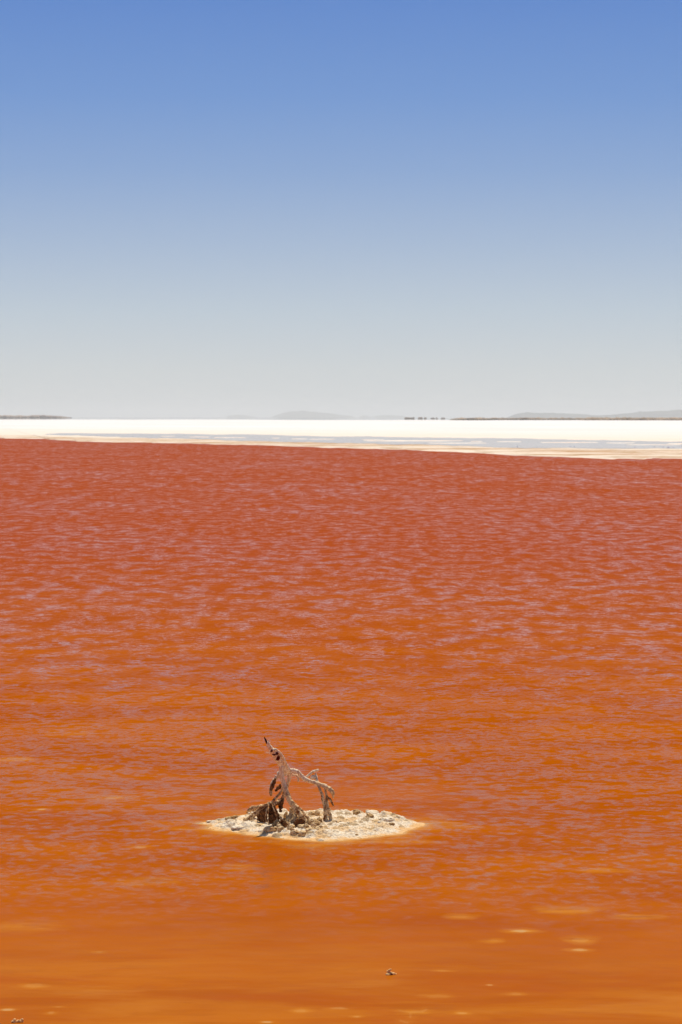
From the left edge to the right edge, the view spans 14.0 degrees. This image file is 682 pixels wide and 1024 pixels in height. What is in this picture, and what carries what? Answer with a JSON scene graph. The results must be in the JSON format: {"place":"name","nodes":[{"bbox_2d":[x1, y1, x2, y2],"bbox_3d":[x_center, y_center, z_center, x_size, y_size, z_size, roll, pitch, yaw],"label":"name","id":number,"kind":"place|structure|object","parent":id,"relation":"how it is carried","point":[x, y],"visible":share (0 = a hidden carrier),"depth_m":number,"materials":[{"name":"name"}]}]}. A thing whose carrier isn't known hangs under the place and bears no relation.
{"place":"outdoors","nodes":[
{"label":"outdoors","id":0,"kind":"place"},
{"bbox_2d":[0,417,454,419],"bbox_3d":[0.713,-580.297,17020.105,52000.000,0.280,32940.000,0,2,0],"label":"distant water","id":1,"kind":"structure","parent":0,"point":[228,418],"depth_m":3331.59,"materials":[{"name":"grey liquid"}]},
{"bbox_2d":[227,415,253,416],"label":"hill","id":2,"kind":"structure","parent":0,"point":[239,416],"depth_m":20809.92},
{"bbox_2d":[273,411,351,416],"bbox_3d":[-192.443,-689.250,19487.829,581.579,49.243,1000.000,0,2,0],"label":"hill","id":3,"kind":"structure","parent":0,"point":[301,414],"depth_m":19140.84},
{"bbox_2d":[0,438,681,1023],"bbox_3d":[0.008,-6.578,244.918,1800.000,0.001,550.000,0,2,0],"label":"lake water","id":4,"kind":"structure","parent":0,"point":[472,662],"depth_m":15.88,"materials":[{"name":"orange liquid"}]},
{"bbox_2d":[11,1018,23,1022],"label":"salt rock","id":5,"kind":"object","parent":4,"relation":"on","point":[15,1020],"visible":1,"depth_m":8.24,"materials":[{"name":"beige stone"}]},
{"bbox_2d":[199,807,425,840],"bbox_3d":[-0.133,1.427,12.245,1.438,0.246,1.279,0,2,0],"label":"salt islet","id":6,"kind":"object","parent":4,"relation":"in","point":[345,824],"visible":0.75,"depth_m":12.06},
{"bbox_2d":[243,737,334,826],"bbox_3d":[-0.237,1.183,12.117,0.418,0.420,0.275,0,2,12],"label":"dead stump","id":7,"kind":"object","parent":6,"relation":"on","point":[261,811],"visible":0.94,"depth_m":12.16,"materials":[{"name":"brown wood"}]},
{"bbox_2d":[386,969,395,974],"bbox_3d":[0.162,1.489,8.951,0.037,0.027,0.024,0,2,0],"label":"salt rock","id":8,"kind":"object","parent":4,"relation":"on","point":[389,971],"visible":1,"depth_m":8.95,"materials":[{"name":"beige stone"}]},
{"bbox_2d":[0,420,681,458],"bbox_3d":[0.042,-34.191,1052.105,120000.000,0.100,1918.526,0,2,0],"label":"salt flat","id":9,"kind":"structure","parent":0,"point":[650,430],"depth_m":343.45,"materials":[{"name":"white"}]},
{"bbox_2d":[0,415,71,417],"bbox_3d":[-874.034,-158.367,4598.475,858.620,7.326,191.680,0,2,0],"label":"distant scrub","id":10,"kind":"object","parent":9,"relation":"on","point":[29,416],"visible":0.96,"depth_m":4524.76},
{"bbox_2d":[450,417,583,419],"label":"distant scrub","id":11,"kind":"object","parent":9,"relation":"on","point":[520,418],"visible":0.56,"depth_m":2002.21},
{"bbox_2d":[580,417,681,419],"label":"distant scrub","id":12,"kind":"object","parent":9,"relation":"on","point":[623,418],"visible":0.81,"depth_m":1799.15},
{"bbox_2d":[0,0,681,417],"label":"sky","id":13,"kind":"structure","parent":0,"point":[209,208],"materials":[{"name":"blue"}]},
{"bbox_2d":[46,433,681,448],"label":"pool water","id":14,"kind":"structure","parent":0,"point":[524,443],"depth_m":207.39,"materials":[{"name":"grey liquid"}]},
{"bbox_2d":[214,437,245,437],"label":"salt bar","id":15,"kind":"object","parent":14,"relation":"on","point":[229,437],"visible":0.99,"depth_m":234.66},
{"bbox_2d":[364,440,459,440],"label":"salt bar","id":16,"kind":"object","parent":14,"relation":"on","point":[411,440],"visible":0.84,"depth_m":206.12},
{"bbox_2d":[542,442,596,442],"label":"salt bar","id":17,"kind":"object","parent":14,"relation":"on","point":[569,442],"visible":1,"depth_m":192.78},
{"bbox_2d":[636,444,680,444],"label":"salt bar","id":18,"kind":"object","parent":14,"relation":"on","point":[658,444],"visible":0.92,"depth_m":177.77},
{"bbox_2d":[360,415,409,417],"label":"hill","id":19,"kind":"structure","parent":0,"point":[387,416],"depth_m":20264.35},
{"bbox_2d":[507,410,681,417],"bbox_3d":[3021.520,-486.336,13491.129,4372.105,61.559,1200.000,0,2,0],"label":"hill","id":20,"kind":"structure","parent":0,"point":[664,414],"depth_m":13096.92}
]}

